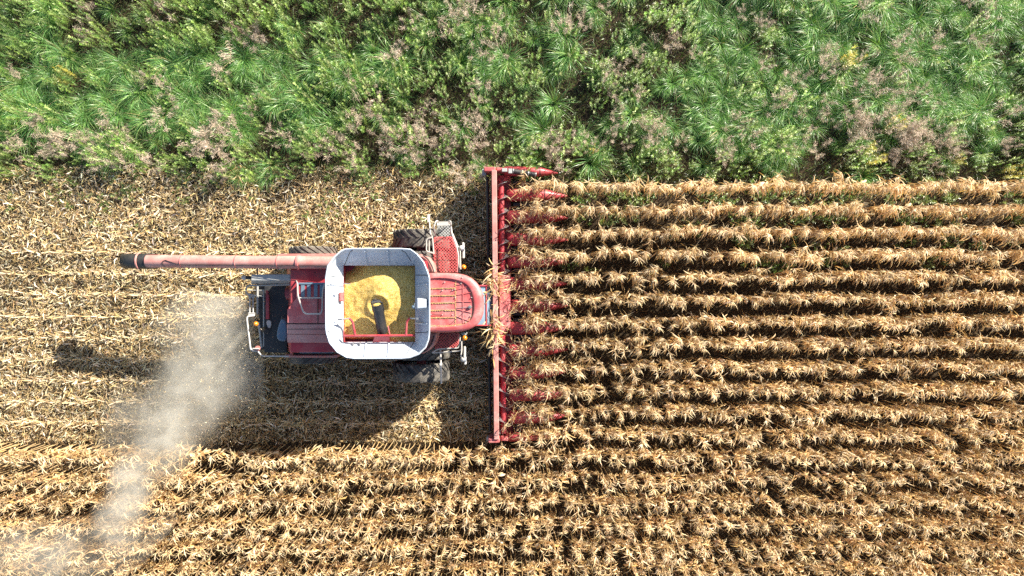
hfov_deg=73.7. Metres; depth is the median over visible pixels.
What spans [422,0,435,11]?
leafy weed
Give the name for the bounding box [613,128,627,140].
grass tussock
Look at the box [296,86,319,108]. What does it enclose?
leafy weed
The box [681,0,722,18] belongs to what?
grass tussock
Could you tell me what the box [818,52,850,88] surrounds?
dead weed
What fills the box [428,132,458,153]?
dead weed
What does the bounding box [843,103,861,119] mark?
dead weed
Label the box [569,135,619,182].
grass tussock
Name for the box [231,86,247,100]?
grass tussock
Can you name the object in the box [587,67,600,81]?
leafy weed
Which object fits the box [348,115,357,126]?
leafy weed
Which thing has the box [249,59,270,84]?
grass tussock
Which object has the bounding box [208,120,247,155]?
grass tussock
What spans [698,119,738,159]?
grass tussock
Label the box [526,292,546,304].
corn plant
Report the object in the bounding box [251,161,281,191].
grass tussock
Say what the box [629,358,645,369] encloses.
corn plant
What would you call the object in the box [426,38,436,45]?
leafy weed
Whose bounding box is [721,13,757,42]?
grass tussock
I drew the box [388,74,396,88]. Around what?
leafy weed
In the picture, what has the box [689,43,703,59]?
dead weed
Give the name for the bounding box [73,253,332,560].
flying chaff
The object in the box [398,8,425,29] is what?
dead weed
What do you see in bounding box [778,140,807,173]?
grass tussock
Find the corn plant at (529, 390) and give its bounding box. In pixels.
[520,384,538,398]
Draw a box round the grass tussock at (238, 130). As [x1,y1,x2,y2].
[213,110,260,147]
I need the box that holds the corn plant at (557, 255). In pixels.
[551,250,566,261]
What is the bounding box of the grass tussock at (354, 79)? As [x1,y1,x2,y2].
[326,53,377,103]
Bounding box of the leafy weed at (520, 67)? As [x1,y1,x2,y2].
[516,62,528,75]
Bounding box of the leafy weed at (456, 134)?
[443,130,460,144]
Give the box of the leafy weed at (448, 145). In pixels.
[439,135,449,146]
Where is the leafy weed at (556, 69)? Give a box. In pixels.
[552,61,564,76]
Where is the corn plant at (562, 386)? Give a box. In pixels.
[555,382,568,394]
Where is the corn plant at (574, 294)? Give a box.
[568,291,582,302]
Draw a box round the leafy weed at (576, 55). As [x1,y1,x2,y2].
[567,41,587,61]
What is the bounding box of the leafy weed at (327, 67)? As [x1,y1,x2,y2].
[315,57,337,77]
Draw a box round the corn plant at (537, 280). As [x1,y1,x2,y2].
[529,272,549,288]
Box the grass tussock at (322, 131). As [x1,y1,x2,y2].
[304,113,349,159]
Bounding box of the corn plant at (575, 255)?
[568,249,580,264]
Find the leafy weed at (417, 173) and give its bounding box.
[412,166,419,177]
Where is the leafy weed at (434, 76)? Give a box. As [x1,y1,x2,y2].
[428,70,435,81]
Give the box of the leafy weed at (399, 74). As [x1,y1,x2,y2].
[395,57,408,77]
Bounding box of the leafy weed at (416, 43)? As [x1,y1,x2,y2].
[405,27,424,48]
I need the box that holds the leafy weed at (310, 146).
[292,129,321,153]
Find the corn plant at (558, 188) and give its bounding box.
[551,181,562,195]
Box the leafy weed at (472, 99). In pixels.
[470,89,478,104]
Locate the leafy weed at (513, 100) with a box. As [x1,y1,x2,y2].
[507,94,520,108]
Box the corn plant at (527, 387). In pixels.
[519,382,532,395]
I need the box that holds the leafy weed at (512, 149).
[506,147,521,163]
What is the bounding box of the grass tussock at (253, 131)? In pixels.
[236,118,264,144]
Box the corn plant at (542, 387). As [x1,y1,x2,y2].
[536,381,554,401]
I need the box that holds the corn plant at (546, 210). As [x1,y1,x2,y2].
[537,202,556,217]
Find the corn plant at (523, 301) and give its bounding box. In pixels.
[516,294,532,309]
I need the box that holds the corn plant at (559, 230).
[553,225,564,241]
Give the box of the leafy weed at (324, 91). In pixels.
[312,85,326,95]
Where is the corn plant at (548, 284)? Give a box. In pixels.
[542,275,555,289]
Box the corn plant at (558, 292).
[550,288,565,298]
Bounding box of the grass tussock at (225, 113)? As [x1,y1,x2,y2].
[212,99,244,124]
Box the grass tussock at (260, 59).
[244,44,288,79]
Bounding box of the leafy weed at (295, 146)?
[290,139,305,155]
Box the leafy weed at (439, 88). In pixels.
[434,80,444,94]
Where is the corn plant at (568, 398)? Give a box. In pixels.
[555,381,571,405]
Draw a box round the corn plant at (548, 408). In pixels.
[543,402,556,413]
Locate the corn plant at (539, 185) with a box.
[531,177,544,190]
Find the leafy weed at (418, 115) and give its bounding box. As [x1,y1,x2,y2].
[412,109,422,122]
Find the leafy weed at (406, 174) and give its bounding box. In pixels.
[398,160,410,176]
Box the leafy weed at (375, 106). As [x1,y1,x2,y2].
[359,84,381,110]
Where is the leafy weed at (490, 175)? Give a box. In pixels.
[487,162,497,176]
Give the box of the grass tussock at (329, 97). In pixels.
[315,89,336,105]
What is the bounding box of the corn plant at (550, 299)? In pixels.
[545,295,555,308]
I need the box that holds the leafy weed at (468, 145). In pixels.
[464,139,475,151]
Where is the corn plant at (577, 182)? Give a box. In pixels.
[568,181,585,196]
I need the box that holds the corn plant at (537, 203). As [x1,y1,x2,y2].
[531,195,542,213]
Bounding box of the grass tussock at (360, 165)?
[343,148,376,177]
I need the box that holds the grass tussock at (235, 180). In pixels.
[226,166,245,192]
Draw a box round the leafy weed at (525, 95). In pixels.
[518,91,527,102]
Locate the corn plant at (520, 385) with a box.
[507,381,525,394]
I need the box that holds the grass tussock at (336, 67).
[325,56,344,78]
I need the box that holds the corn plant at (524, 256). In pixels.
[513,247,533,262]
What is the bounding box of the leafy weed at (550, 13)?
[543,6,554,21]
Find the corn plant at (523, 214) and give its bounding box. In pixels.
[516,206,530,221]
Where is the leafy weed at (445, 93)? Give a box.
[435,85,448,97]
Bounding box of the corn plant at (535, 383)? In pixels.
[529,377,542,393]
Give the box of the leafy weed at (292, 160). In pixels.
[288,155,297,166]
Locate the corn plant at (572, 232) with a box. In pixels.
[563,226,578,241]
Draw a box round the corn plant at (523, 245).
[519,241,531,255]
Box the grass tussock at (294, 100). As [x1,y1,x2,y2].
[280,82,317,114]
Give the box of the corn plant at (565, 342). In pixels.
[554,335,568,349]
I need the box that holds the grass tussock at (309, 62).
[295,45,326,80]
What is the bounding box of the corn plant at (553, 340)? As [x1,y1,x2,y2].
[548,335,562,351]
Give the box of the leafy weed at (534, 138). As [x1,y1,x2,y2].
[525,128,543,149]
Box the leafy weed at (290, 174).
[279,166,296,178]
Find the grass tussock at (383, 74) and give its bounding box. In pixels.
[370,59,396,91]
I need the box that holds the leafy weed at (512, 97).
[501,86,515,104]
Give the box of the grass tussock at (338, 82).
[318,68,358,103]
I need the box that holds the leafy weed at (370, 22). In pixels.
[365,18,375,34]
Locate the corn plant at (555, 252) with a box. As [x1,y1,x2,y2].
[548,249,559,263]
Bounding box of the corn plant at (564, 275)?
[559,272,571,281]
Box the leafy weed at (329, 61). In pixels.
[317,51,339,78]
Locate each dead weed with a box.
[0,127,20,151]
[3,135,27,162]
[4,63,21,78]
[21,110,40,126]
[21,117,46,139]
[24,156,40,173]
[26,110,45,128]
[35,135,57,156]
[35,141,52,158]
[40,125,60,143]
[42,137,58,156]
[47,130,65,143]
[49,130,80,152]
[51,133,69,159]
[73,14,92,37]
[74,0,94,11]
[74,127,94,145]
[76,26,88,43]
[78,140,99,163]
[85,108,113,139]
[86,148,99,172]
[93,151,125,169]
[104,125,134,153]
[106,141,123,157]
[120,140,152,170]
[136,70,150,88]
[140,158,164,173]
[143,106,163,126]
[145,0,174,22]
[146,107,173,134]
[148,66,167,86]
[152,75,172,97]
[165,90,178,110]
[176,126,208,156]
[190,129,210,158]
[191,126,217,158]
[197,111,218,133]
[197,126,224,145]
[202,167,223,183]
[203,147,236,172]
[204,41,233,72]
[204,127,235,152]
[206,108,236,131]
[209,66,229,81]
[210,109,233,131]
[213,167,226,182]
[215,120,242,151]
[221,21,251,41]
[239,98,258,117]
[240,20,268,52]
[245,18,264,43]
[258,123,273,138]
[272,128,295,147]
[300,133,341,161]
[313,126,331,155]
[330,114,358,141]
[334,156,356,172]
[336,134,361,160]
[343,68,356,88]
[345,88,375,124]
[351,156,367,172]
[364,73,383,94]
[364,95,382,119]
[366,113,397,145]
[374,45,401,64]
[378,145,394,158]
[383,122,401,140]
[390,145,416,162]
[395,39,408,55]
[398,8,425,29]
[398,120,424,153]
[399,137,422,164]
[404,108,418,126]
[405,124,427,145]
[408,108,425,122]
[418,148,437,161]
[421,97,435,113]
[422,123,437,146]
[425,17,452,38]
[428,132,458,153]
[428,141,450,159]
[430,125,448,143]
[441,0,463,28]
[441,125,460,144]
[441,160,475,183]
[445,0,474,17]
[448,5,464,22]
[448,107,481,152]
[455,168,474,187]
[461,124,479,145]
[462,0,486,32]
[467,78,491,90]
[467,154,488,179]
[468,40,490,60]
[468,90,487,103]
[472,107,481,123]
[474,115,489,127]
[477,125,488,148]
[477,160,500,187]
[480,25,509,60]
[484,24,500,46]
[487,5,505,28]
[491,113,508,121]
[493,21,509,37]
[529,125,562,151]
[538,132,565,154]
[541,128,558,152]
[545,144,570,172]
[548,139,572,159]
[549,17,566,32]
[555,1,576,25]
[559,127,581,153]
[563,13,582,33]
[575,6,593,26]
[576,130,588,144]
[579,10,593,30]
[583,135,603,152]
[596,0,611,14]
[599,56,619,82]
[601,127,617,144]
[607,81,628,102]
[609,55,629,76]
[610,103,629,129]
[621,135,633,150]
[626,43,645,68]
[630,45,643,61]
[631,83,648,102]
[631,115,664,129]
[640,118,668,143]
[644,129,667,152]
[649,120,669,145]
[652,26,683,51]
[675,131,690,150]
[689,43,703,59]
[709,133,736,159]
[716,138,737,166]
[724,109,756,130]
[737,3,754,20]
[737,124,768,150]
[753,17,773,27]
[756,9,774,28]
[758,53,776,72]
[761,99,785,116]
[771,86,798,108]
[777,134,796,154]
[780,69,803,91]
[793,68,812,88]
[794,107,807,116]
[803,124,818,144]
[808,138,831,157]
[817,110,829,122]
[818,41,837,65]
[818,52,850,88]
[819,43,840,63]
[819,52,840,70]
[821,90,838,108]
[821,106,831,117]
[831,118,842,129]
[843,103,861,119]
[844,99,875,134]
[844,106,873,135]
[846,129,869,154]
[848,122,875,143]
[849,76,881,106]
[854,109,876,134]
[854,111,883,138]
[855,46,879,70]
[856,0,893,22]
[858,141,886,160]
[862,110,891,123]
[865,65,910,95]
[865,67,885,80]
[878,102,900,121]
[879,68,912,98]
[884,109,913,135]
[887,88,917,116]
[887,140,915,157]
[888,26,924,65]
[888,149,903,165]
[890,97,916,130]
[892,35,912,62]
[893,131,926,165]
[894,116,929,140]
[896,123,919,148]
[896,126,916,145]
[898,108,929,139]
[901,121,924,144]
[907,138,928,160]
[908,126,924,147]
[910,116,933,136]
[912,119,932,139]
[913,80,933,104]
[919,130,944,161]
[925,160,945,175]
[926,93,945,110]
[930,23,947,49]
[930,119,945,136]
[935,136,960,161]
[940,124,959,145]
[943,128,965,143]
[945,138,966,155]
[947,121,967,139]
[954,140,972,157]
[968,14,1000,49]
[979,0,1002,19]
[994,97,1023,127]
[999,136,1021,156]
[1000,137,1017,152]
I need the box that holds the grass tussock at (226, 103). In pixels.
[214,91,245,121]
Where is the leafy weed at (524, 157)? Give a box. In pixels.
[513,147,538,170]
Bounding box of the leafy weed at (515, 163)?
[508,155,529,166]
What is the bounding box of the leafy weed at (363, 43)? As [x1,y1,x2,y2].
[361,31,374,46]
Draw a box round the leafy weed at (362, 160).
[356,153,370,166]
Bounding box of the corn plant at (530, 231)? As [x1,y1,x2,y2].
[521,224,541,242]
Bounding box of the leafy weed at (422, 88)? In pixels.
[417,80,425,92]
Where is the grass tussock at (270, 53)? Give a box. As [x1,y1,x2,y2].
[254,35,286,67]
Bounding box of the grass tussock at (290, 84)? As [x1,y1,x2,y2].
[271,64,305,95]
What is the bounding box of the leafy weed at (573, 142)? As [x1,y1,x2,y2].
[565,136,582,156]
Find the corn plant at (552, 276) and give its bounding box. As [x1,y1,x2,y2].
[547,273,564,284]
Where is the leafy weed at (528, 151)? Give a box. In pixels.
[519,140,536,162]
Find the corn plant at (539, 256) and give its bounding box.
[534,253,547,266]
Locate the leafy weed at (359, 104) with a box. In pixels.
[356,103,368,122]
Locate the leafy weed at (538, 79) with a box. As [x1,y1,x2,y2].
[530,63,547,88]
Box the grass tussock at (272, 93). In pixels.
[260,65,296,110]
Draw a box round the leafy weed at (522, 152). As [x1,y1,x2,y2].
[516,147,532,156]
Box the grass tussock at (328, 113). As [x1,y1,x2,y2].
[307,101,355,149]
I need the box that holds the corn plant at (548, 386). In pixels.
[545,380,555,398]
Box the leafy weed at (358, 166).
[344,159,359,171]
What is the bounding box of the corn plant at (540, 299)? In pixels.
[529,295,548,307]
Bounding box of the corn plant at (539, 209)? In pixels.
[530,206,547,219]
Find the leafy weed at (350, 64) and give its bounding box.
[341,53,360,73]
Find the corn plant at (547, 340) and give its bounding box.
[543,335,558,348]
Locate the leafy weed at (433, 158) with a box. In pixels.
[428,151,440,162]
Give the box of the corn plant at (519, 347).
[510,337,523,356]
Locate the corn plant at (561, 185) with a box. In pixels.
[553,177,566,197]
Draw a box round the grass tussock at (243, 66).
[230,50,260,81]
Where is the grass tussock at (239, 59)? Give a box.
[228,51,251,78]
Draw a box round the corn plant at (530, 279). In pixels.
[524,275,536,287]
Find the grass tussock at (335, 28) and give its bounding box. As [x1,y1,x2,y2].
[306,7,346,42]
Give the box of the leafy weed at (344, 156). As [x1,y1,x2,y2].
[337,149,349,162]
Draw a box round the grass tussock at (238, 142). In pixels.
[217,112,258,152]
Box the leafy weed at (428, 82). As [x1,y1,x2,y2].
[417,70,429,86]
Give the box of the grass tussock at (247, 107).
[234,97,261,116]
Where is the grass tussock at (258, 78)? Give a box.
[244,48,278,85]
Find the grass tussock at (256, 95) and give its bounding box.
[248,86,264,109]
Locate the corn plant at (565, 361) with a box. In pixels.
[561,358,568,371]
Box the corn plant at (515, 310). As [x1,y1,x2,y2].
[507,296,522,317]
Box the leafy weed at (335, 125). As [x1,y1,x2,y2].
[325,124,336,138]
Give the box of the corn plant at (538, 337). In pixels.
[530,331,546,340]
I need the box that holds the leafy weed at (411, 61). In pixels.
[402,49,420,64]
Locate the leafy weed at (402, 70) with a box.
[393,62,407,76]
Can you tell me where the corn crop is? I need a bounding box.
[0,168,1023,575]
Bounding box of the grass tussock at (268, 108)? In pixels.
[258,98,279,118]
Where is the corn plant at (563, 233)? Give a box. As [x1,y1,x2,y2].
[554,229,576,238]
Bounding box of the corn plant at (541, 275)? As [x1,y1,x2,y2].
[531,271,543,284]
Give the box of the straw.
[0,157,500,447]
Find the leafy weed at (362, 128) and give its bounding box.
[353,114,367,133]
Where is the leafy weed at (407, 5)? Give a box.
[400,0,415,13]
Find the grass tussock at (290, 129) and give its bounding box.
[278,111,312,142]
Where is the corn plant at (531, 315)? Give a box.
[527,312,541,326]
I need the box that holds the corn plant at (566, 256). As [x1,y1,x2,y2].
[560,250,574,262]
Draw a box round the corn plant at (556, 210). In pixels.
[552,208,561,217]
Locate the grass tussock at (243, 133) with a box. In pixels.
[217,105,260,150]
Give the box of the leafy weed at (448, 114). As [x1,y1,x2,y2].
[440,108,449,121]
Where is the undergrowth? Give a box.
[0,0,1023,201]
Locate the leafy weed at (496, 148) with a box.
[493,140,505,154]
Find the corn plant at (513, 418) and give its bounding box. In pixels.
[500,404,525,431]
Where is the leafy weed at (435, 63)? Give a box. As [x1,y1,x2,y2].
[430,58,440,67]
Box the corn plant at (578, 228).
[572,221,583,236]
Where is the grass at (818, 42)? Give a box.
[0,0,1023,200]
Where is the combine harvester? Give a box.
[119,166,567,442]
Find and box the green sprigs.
[6,161,1023,272]
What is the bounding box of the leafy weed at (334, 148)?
[325,139,341,156]
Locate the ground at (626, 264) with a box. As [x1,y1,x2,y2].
[0,0,1023,575]
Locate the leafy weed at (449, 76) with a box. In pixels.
[438,60,451,79]
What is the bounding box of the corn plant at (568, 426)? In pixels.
[558,402,576,428]
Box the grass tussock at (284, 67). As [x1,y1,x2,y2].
[275,58,295,74]
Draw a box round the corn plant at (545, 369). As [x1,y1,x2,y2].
[536,359,550,377]
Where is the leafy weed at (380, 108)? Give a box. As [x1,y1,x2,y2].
[374,103,382,113]
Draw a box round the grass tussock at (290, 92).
[271,64,325,116]
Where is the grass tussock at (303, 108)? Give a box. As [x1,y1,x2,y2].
[282,80,333,130]
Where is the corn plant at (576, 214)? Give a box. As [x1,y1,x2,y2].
[570,205,583,221]
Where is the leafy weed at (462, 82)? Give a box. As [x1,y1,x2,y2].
[459,79,469,92]
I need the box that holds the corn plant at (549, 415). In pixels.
[540,407,555,427]
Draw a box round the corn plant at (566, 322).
[555,315,572,329]
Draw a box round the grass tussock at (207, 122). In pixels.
[194,95,249,145]
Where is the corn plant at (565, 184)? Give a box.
[557,182,571,197]
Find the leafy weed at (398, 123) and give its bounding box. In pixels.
[394,115,408,131]
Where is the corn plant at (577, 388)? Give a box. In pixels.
[571,381,582,397]
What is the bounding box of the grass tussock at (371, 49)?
[348,35,388,69]
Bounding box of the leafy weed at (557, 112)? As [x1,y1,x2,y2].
[551,108,561,119]
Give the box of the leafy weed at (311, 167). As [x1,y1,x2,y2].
[299,162,314,173]
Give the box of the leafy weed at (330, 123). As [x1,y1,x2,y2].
[326,114,346,131]
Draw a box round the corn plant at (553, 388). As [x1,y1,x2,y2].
[546,379,560,393]
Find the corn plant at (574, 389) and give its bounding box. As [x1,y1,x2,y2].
[567,382,579,400]
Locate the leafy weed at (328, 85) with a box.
[319,76,335,91]
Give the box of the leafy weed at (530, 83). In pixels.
[528,69,540,86]
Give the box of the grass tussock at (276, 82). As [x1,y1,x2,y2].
[262,61,298,94]
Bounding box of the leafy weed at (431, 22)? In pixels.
[422,4,439,24]
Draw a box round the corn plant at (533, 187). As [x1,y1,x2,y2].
[526,183,544,193]
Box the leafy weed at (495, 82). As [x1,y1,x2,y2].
[493,79,501,90]
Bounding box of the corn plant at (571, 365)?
[566,357,579,375]
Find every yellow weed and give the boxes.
[52,64,75,84]
[840,44,867,67]
[863,140,889,165]
[884,113,908,131]
[951,153,966,164]
[998,163,1023,178]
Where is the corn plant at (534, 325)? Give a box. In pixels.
[525,319,543,333]
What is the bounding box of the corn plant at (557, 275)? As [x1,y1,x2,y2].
[550,271,560,282]
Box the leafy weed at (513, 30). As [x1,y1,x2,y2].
[511,27,519,42]
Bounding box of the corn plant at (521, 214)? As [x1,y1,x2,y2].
[518,206,529,223]
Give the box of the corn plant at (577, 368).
[571,359,583,377]
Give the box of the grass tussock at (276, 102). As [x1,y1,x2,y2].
[264,87,298,121]
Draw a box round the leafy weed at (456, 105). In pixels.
[453,98,469,113]
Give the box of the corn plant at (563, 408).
[558,402,571,416]
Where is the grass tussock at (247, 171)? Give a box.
[236,162,258,183]
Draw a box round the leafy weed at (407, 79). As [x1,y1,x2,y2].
[399,78,410,94]
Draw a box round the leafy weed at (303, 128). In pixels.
[287,118,307,136]
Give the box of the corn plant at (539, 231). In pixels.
[529,227,545,242]
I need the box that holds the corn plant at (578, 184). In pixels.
[569,182,583,195]
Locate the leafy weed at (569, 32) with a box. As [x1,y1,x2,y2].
[568,25,580,35]
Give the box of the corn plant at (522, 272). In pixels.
[519,269,530,277]
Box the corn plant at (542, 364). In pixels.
[538,360,549,370]
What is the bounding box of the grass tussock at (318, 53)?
[304,36,339,69]
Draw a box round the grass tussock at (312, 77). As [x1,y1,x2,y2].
[289,49,332,90]
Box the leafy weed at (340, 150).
[330,138,344,152]
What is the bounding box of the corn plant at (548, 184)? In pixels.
[543,175,560,190]
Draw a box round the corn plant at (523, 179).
[515,170,527,187]
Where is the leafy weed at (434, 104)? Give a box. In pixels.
[431,101,441,110]
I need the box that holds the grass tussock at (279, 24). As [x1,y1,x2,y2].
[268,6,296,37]
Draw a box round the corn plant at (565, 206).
[559,201,570,216]
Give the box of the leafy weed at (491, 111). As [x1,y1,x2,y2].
[485,103,497,115]
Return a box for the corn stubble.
[0,245,513,431]
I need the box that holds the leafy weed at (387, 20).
[381,12,391,21]
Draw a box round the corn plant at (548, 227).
[542,219,553,237]
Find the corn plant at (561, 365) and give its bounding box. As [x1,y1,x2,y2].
[552,359,567,375]
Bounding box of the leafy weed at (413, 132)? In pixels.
[407,124,422,140]
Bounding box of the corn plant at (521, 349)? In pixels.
[515,338,532,355]
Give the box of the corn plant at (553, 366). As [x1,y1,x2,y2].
[547,358,560,374]
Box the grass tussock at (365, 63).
[349,46,375,71]
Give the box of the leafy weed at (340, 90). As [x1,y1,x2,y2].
[334,78,348,92]
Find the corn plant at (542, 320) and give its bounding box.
[531,312,549,326]
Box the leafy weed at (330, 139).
[317,128,334,141]
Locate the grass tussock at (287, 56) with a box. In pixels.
[269,40,297,62]
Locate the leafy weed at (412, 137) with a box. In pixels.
[410,132,421,146]
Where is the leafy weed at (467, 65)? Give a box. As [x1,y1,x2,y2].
[458,59,475,76]
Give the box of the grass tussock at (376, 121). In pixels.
[362,104,393,133]
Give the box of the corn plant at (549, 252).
[539,242,554,258]
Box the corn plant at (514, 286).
[502,274,523,296]
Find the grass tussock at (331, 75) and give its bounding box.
[310,53,368,108]
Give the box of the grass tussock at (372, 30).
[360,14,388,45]
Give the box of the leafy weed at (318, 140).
[313,136,332,155]
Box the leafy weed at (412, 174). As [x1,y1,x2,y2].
[405,164,414,177]
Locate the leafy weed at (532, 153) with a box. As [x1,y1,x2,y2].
[521,137,535,155]
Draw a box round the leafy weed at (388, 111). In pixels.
[382,103,395,121]
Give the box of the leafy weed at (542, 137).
[535,131,547,144]
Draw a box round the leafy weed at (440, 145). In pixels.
[433,144,445,156]
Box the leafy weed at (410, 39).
[404,33,414,45]
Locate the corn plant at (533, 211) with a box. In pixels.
[527,204,543,218]
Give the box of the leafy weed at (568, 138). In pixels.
[560,126,571,139]
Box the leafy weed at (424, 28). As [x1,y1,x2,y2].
[417,21,430,32]
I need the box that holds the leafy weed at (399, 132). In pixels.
[387,126,413,147]
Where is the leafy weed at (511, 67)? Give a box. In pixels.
[506,60,516,75]
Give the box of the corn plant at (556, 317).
[549,310,565,329]
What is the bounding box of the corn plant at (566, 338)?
[559,336,574,348]
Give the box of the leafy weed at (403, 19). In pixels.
[402,13,416,30]
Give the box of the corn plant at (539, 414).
[528,405,540,423]
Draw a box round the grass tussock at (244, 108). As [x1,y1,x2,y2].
[209,87,259,127]
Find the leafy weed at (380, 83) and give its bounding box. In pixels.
[372,75,384,90]
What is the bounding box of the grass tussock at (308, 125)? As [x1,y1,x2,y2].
[286,94,332,145]
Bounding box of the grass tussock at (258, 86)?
[246,73,280,105]
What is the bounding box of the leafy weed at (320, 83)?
[314,74,325,88]
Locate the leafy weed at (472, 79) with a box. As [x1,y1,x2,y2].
[466,74,474,81]
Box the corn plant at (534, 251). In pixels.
[520,240,543,260]
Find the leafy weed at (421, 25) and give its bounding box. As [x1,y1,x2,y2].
[410,22,427,37]
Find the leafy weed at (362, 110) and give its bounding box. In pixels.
[356,105,366,113]
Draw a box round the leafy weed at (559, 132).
[550,123,570,144]
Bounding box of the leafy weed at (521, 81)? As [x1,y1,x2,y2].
[514,72,526,89]
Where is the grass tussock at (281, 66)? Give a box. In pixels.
[260,56,292,83]
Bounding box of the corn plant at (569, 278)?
[561,272,575,286]
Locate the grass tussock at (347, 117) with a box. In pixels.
[328,100,363,138]
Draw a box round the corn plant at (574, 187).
[563,181,584,196]
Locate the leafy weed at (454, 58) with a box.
[447,48,456,64]
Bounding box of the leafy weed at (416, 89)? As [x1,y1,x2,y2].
[413,81,426,91]
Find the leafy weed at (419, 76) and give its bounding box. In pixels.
[415,61,430,82]
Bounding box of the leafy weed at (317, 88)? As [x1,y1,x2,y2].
[310,77,330,96]
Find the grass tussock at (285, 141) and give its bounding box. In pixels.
[268,125,307,155]
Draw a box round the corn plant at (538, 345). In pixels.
[530,339,548,352]
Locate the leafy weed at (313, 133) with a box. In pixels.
[310,129,321,142]
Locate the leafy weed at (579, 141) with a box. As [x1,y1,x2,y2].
[565,131,583,151]
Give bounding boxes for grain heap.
[344,266,414,341]
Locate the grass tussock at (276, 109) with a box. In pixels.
[252,82,294,126]
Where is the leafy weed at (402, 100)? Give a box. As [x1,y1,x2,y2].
[397,87,408,104]
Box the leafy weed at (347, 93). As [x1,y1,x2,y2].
[341,87,350,101]
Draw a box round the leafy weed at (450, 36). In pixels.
[445,19,458,39]
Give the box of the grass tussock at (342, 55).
[320,29,364,86]
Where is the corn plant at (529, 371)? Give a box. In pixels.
[521,360,534,381]
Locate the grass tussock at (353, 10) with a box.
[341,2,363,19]
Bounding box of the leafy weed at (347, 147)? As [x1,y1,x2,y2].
[336,136,356,153]
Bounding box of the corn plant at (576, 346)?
[567,339,582,357]
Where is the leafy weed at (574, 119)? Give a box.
[571,117,581,129]
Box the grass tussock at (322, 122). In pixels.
[303,109,337,146]
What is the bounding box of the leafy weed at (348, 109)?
[336,108,355,132]
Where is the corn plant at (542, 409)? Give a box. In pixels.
[537,403,548,416]
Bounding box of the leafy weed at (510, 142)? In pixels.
[507,136,520,146]
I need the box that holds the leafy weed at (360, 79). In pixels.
[348,68,369,90]
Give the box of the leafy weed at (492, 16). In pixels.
[486,2,501,24]
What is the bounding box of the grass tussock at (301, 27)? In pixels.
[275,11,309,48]
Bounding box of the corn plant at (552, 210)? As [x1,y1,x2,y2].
[543,203,557,215]
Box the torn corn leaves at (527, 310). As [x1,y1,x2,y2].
[497,174,565,445]
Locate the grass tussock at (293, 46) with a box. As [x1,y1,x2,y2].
[282,35,305,52]
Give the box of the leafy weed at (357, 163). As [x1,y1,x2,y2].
[350,155,362,169]
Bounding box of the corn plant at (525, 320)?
[520,315,531,331]
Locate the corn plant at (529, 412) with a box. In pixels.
[519,402,536,423]
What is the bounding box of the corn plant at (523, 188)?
[516,185,527,196]
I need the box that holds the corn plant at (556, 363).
[547,356,565,374]
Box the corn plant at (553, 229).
[544,226,559,241]
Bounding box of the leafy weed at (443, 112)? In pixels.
[436,106,446,120]
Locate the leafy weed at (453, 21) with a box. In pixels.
[441,19,458,33]
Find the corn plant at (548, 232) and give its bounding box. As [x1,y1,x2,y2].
[542,227,557,239]
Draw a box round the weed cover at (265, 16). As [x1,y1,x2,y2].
[0,0,1023,182]
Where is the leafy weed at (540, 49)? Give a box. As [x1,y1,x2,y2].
[531,46,541,59]
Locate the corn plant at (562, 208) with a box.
[555,200,569,216]
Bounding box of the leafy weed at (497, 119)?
[494,112,505,120]
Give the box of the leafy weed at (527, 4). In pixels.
[521,0,529,8]
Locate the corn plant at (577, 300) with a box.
[571,297,582,305]
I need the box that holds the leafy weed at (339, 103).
[335,100,348,117]
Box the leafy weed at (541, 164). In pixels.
[522,149,543,169]
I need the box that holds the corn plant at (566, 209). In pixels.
[559,205,572,216]
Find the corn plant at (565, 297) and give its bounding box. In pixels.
[553,294,569,306]
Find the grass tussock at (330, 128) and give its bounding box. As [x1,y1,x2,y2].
[316,110,356,152]
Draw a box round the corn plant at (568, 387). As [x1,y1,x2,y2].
[560,380,570,397]
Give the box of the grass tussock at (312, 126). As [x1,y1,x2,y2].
[295,112,329,144]
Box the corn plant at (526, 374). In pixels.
[516,359,536,386]
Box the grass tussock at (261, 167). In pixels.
[243,148,288,186]
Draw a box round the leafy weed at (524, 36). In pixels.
[518,31,527,45]
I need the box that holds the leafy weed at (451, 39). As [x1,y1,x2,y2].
[441,22,460,42]
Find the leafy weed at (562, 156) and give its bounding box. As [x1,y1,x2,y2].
[552,147,573,171]
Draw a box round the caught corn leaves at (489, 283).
[470,259,511,368]
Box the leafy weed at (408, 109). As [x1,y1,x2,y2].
[403,105,414,116]
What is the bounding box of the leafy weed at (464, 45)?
[455,39,465,53]
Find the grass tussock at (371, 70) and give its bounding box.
[360,48,402,95]
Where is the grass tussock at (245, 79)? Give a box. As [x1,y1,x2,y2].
[237,58,257,85]
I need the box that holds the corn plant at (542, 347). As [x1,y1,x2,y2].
[534,337,547,351]
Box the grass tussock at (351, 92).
[332,72,371,106]
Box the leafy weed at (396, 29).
[389,25,397,35]
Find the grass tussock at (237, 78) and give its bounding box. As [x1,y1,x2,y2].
[221,54,255,88]
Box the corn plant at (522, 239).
[517,229,526,246]
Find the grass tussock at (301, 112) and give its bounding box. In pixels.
[278,84,325,128]
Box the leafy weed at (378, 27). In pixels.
[373,16,386,34]
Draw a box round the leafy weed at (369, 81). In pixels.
[362,75,375,92]
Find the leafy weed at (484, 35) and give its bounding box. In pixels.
[482,21,496,40]
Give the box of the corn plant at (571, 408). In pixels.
[563,403,575,419]
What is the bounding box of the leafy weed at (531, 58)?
[524,51,533,66]
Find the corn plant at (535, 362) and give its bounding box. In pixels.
[530,359,541,369]
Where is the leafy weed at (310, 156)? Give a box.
[299,142,319,160]
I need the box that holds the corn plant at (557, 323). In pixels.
[549,313,563,328]
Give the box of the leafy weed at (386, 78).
[378,57,398,84]
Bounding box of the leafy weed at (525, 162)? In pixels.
[513,154,531,166]
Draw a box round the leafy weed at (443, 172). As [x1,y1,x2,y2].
[434,163,449,179]
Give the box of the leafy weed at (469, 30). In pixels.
[461,22,481,37]

